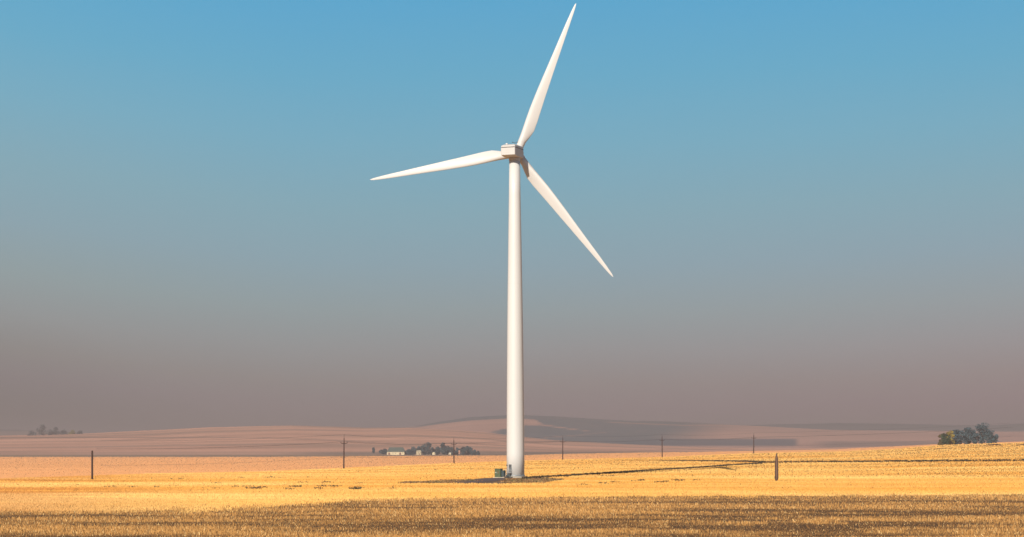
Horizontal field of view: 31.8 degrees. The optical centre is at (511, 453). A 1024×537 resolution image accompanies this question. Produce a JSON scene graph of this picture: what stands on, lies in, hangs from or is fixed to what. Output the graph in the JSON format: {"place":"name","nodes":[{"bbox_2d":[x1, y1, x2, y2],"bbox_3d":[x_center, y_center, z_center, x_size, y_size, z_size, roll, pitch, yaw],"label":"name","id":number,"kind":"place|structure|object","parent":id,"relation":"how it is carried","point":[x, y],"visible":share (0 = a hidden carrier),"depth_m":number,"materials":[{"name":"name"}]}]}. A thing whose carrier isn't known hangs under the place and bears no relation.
{"place":"outdoors","nodes":[
{"label":"outdoors","id":0,"kind":"place"},
{"bbox_2d":[0,425,892,454],"bbox_3d":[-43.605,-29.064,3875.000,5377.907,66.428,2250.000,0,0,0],"label":"hill","id":1,"kind":"structure","parent":0,"point":[200,441],"depth_m":3235.30,"materials":[{"name":"soil"}]},
{"bbox_2d":[27,431,35,435],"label":"tree","id":2,"kind":"object","parent":1,"relation":"on","point":[30,433],"visible":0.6,"depth_m":3895.46,"materials":[{"name":"green plant"}]},
{"bbox_2d":[36,424,46,434],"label":"tree","id":3,"kind":"object","parent":1,"relation":"on","point":[42,427],"visible":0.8,"depth_m":3896.64,"materials":[{"name":"green plant"}]},
{"bbox_2d":[52,427,59,434],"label":"tree","id":4,"kind":"object","parent":1,"relation":"on","point":[55,431],"visible":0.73,"depth_m":3897.12,"materials":[{"name":"green plant"}]},
{"bbox_2d":[463,477,508,482],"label":"gravel road","id":5,"kind":"structure","parent":0,"point":[488,480],"depth_m":400.75,"materials":[{"name":"beige gravel"}]},
{"bbox_2d":[0,442,1023,536],"bbox_3d":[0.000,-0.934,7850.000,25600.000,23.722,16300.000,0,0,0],"label":"ground","id":6,"kind":"structure","parent":0,"point":[790,525],"depth_m":194.39,"materials":[{"name":"soil"}]},
{"bbox_2d":[91,451,92,478],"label":"wooden post","id":7,"kind":"object","parent":6,"relation":"on","point":[91,464],"visible":0.85,"depth_m":424.05,"materials":[{"name":"brown wood"}]},
{"bbox_2d":[342,438,347,468],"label":"utility pole","id":8,"kind":"object","parent":6,"relation":"on","point":[343,443],"visible":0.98,"depth_m":794.89,"materials":[{"name":"brown wood"}]},
{"bbox_2d":[157,427,1011,448],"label":"power line","id":9,"kind":"object","parent":8,"relation":"attached to","point":[540,442],"visible":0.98,"depth_m":1021.26,"materials":[{"name":"metal"}]},
{"bbox_2d":[174,436,1010,464],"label":"power line","id":10,"kind":"object","parent":8,"relation":"attached to","point":[536,453],"visible":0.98,"depth_m":926.92,"materials":[{"name":"metal"}]},
{"bbox_2d":[51,460,699,495],"bbox_3d":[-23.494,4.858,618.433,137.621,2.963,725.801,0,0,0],"label":"field weeds","id":11,"kind":"object","parent":6,"relation":"on","point":[350,487],"visible":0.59,"depth_m":328.75,"materials":[{"name":"plant"}]},
{"bbox_2d":[378,449,386,454],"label":"tree","id":12,"kind":"object","parent":6,"relation":"on","point":[383,451],"visible":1,"depth_m":2597.36,"materials":[{"name":"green plant"}]},
{"bbox_2d":[387,447,404,454],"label":"barn","id":13,"kind":"structure","parent":6,"relation":"on","point":[396,451],"depth_m":2593.63,"materials":[{"name":"white wood"}]},
{"bbox_2d":[405,449,411,454],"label":"tree","id":14,"kind":"object","parent":6,"relation":"on","point":[408,452],"visible":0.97,"depth_m":2598.38,"materials":[{"name":"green plant"}]},
{"bbox_2d":[410,447,416,454],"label":"tree","id":15,"kind":"object","parent":6,"relation":"on","point":[413,450],"visible":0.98,"depth_m":2617.62,"materials":[{"name":"green plant"}]},
{"bbox_2d":[421,443,426,454],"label":"tree","id":16,"kind":"object","parent":6,"relation":"on","point":[423,449],"visible":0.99,"depth_m":2628.32,"materials":[{"name":"green plant"}]},
{"bbox_2d":[425,442,431,454],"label":"tree","id":17,"kind":"object","parent":6,"relation":"on","point":[427,448],"visible":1,"depth_m":2609.51,"materials":[{"name":"green plant"}]},
{"bbox_2d":[434,446,440,454],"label":"tree","id":18,"kind":"object","parent":6,"relation":"on","point":[438,449],"visible":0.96,"depth_m":2612.53,"materials":[{"name":"green plant"}]},
{"bbox_2d":[440,442,446,454],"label":"tree","id":19,"kind":"object","parent":6,"relation":"on","point":[443,449],"visible":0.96,"depth_m":2598.92,"materials":[{"name":"green plant"}]},
{"bbox_2d":[448,447,455,454],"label":"tree","id":20,"kind":"object","parent":6,"relation":"on","point":[451,449],"visible":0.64,"depth_m":2608.33,"materials":[{"name":"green plant"}]},
{"bbox_2d":[452,440,456,462],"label":"utility pole","id":21,"kind":"object","parent":6,"relation":"on","point":[453,444],"visible":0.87,"depth_m":944.81,"materials":[{"name":"brown wood"}]},
{"bbox_2d":[460,447,466,454],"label":"tree","id":22,"kind":"object","parent":6,"relation":"on","point":[463,450],"visible":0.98,"depth_m":2597.49,"materials":[{"name":"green plant"}]},
{"bbox_2d":[386,478,547,483],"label":"turbine pad","id":23,"kind":"object","parent":6,"relation":"on","point":[492,482],"visible":0.3,"depth_m":373.54,"materials":[{"name":"beige gravel"}]},
{"bbox_2d":[400,477,563,483],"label":"pad weeds","id":24,"kind":"object","parent":23,"relation":"on","point":[528,480],"visible":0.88,"depth_m":388.59,"materials":[{"name":"plant"}]},
{"bbox_2d":[370,4,612,477],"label":"wind turbine","id":25,"kind":"object","parent":23,"relation":"on","point":[514,154],"visible":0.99,"depth_m":448.97,"materials":[{"name":"white paint"}]},
{"bbox_2d":[493,469,507,477],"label":"transformer cabinet","id":26,"kind":"object","parent":23,"relation":"on","point":[499,473],"visible":0.98,"depth_m":445.31,"materials":[{"name":"green metal"}]},
{"bbox_2d":[465,446,472,454],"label":"tree","id":27,"kind":"object","parent":6,"relation":"on","point":[469,450],"visible":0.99,"depth_m":2614.03,"materials":[{"name":"green plant"}]},
{"bbox_2d":[0,492,1023,536],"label":"cut stubble","id":28,"kind":"object","parent":6,"relation":"on","point":[230,531],"visible":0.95,"depth_m":167.34,"materials":[{"name":"yellow plant"}]},
{"bbox_2d":[0,442,1023,513],"bbox_3d":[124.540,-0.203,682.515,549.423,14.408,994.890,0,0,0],"label":"golden stubble","id":29,"kind":"object","parent":6,"relation":"on","point":[28,494],"visible":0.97,"depth_m":356.22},
{"bbox_2d":[0,441,1023,477],"bbox_3d":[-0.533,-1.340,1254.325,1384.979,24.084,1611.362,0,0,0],"label":"pinkish stubble","id":30,"kind":"object","parent":6,"relation":"on","point":[188,466],"visible":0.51,"depth_m":1382.93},
{"bbox_2d":[775,453,778,480],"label":"wooden post","id":31,"kind":"object","parent":6,"relation":"on","point":[776,468],"visible":0.9,"depth_m":396.88,"materials":[{"name":"brown wood"}]},
{"bbox_2d":[642,459,1023,462],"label":"roadside weeds","id":32,"kind":"object","parent":6,"relation":"on","point":[917,460],"visible":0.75,"depth_m":692.75,"materials":[{"name":"plant"}]},
{"bbox_2d":[937,434,947,444],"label":"tree","id":33,"kind":"object","parent":6,"relation":"on","point":[939,442],"visible":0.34,"depth_m":1299.13,"materials":[{"name":"green plant"}]},
{"bbox_2d":[941,433,951,444],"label":"tree","id":34,"kind":"object","parent":6,"relation":"on","point":[944,437],"visible":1,"depth_m":1279.67,"materials":[{"name":"green plant"}]},
{"bbox_2d":[945,430,954,444],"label":"tree","id":35,"kind":"object","parent":6,"relation":"on","point":[950,434],"visible":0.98,"depth_m":1286.86,"materials":[{"name":"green plant"}]},
{"bbox_2d":[951,430,958,444],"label":"tree","id":36,"kind":"object","parent":6,"relation":"on","point":[954,431],"visible":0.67,"depth_m":1303.32,"materials":[{"name":"green plant"}]},
{"bbox_2d":[955,429,968,444],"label":"tree","id":37,"kind":"object","parent":6,"relation":"on","point":[960,438],"visible":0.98,"depth_m":1298.46,"materials":[{"name":"green plant"}]},
{"bbox_2d":[963,427,970,443],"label":"tree","id":38,"kind":"object","parent":6,"relation":"on","point":[967,430],"visible":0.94,"depth_m":1307.33,"materials":[{"name":"green plant"}]},
{"bbox_2d":[968,430,978,443],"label":"tree","id":39,"kind":"object","parent":6,"relation":"on","point":[973,435],"visible":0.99,"depth_m":1299.53,"materials":[{"name":"green plant"}]},
{"bbox_2d":[927,444,1023,449],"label":"bank scrub","id":40,"kind":"object","parent":6,"relation":"on","point":[984,445],"visible":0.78,"depth_m":1056.84,"materials":[{"name":"plant"}]},
{"bbox_2d":[975,423,991,443],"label":"tree","id":41,"kind":"object","parent":6,"relation":"on","point":[981,428],"visible":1,"depth_m":1303.19,"materials":[{"name":"green plant"}]},
{"bbox_2d":[982,430,997,443],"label":"tree","id":42,"kind":"object","parent":6,"relation":"on","point":[989,436],"visible":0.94,"depth_m":1298.79,"materials":[{"name":"green plant"}]},
{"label":"utility pole","id":43,"kind":"object","parent":6,"relation":"on","visible":0},
{"bbox_2d":[149,427,1006,448],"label":"power line","id":44,"kind":"object","parent":43,"relation":"attached to","point":[551,441],"visible":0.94,"depth_m":1043.72,"materials":[{"name":"metal"}]},
{"bbox_2d":[174,423,1004,440],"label":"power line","id":45,"kind":"object","parent":43,"relation":"attached to","point":[552,436],"visible":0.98,"depth_m":1050.96,"materials":[{"name":"metal"}]},
{"bbox_2d":[0,421,1023,435],"bbox_3d":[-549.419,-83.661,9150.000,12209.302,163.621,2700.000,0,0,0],"label":"hill","id":46,"kind":"structure","parent":0,"point":[898,427],"depth_m":8754.05,"materials":[{"name":"brown soil"}]},
{"bbox_2d":[0,0,1023,432],"label":"sky","id":47,"kind":"structure","parent":0,"point":[797,211],"materials":[{"name":"blue"}]},
{"bbox_2d":[406,415,1023,447],"bbox_3d":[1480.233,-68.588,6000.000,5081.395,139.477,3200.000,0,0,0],"label":"hill","id":48,"kind":"structure","parent":0,"point":[610,431],"depth_m":5290.00,"materials":[{"name":"brown soil"}]},
{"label":"dirt track","id":49,"kind":"structure","parent":0,"visible":0},
{"bbox_2d":[522,462,765,478],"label":"trackside weeds","id":50,"kind":"object","parent":49,"relation":"on","point":[567,475],"visible":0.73,"depth_m":534.11,"materials":[{"name":"plant"}]}
]}

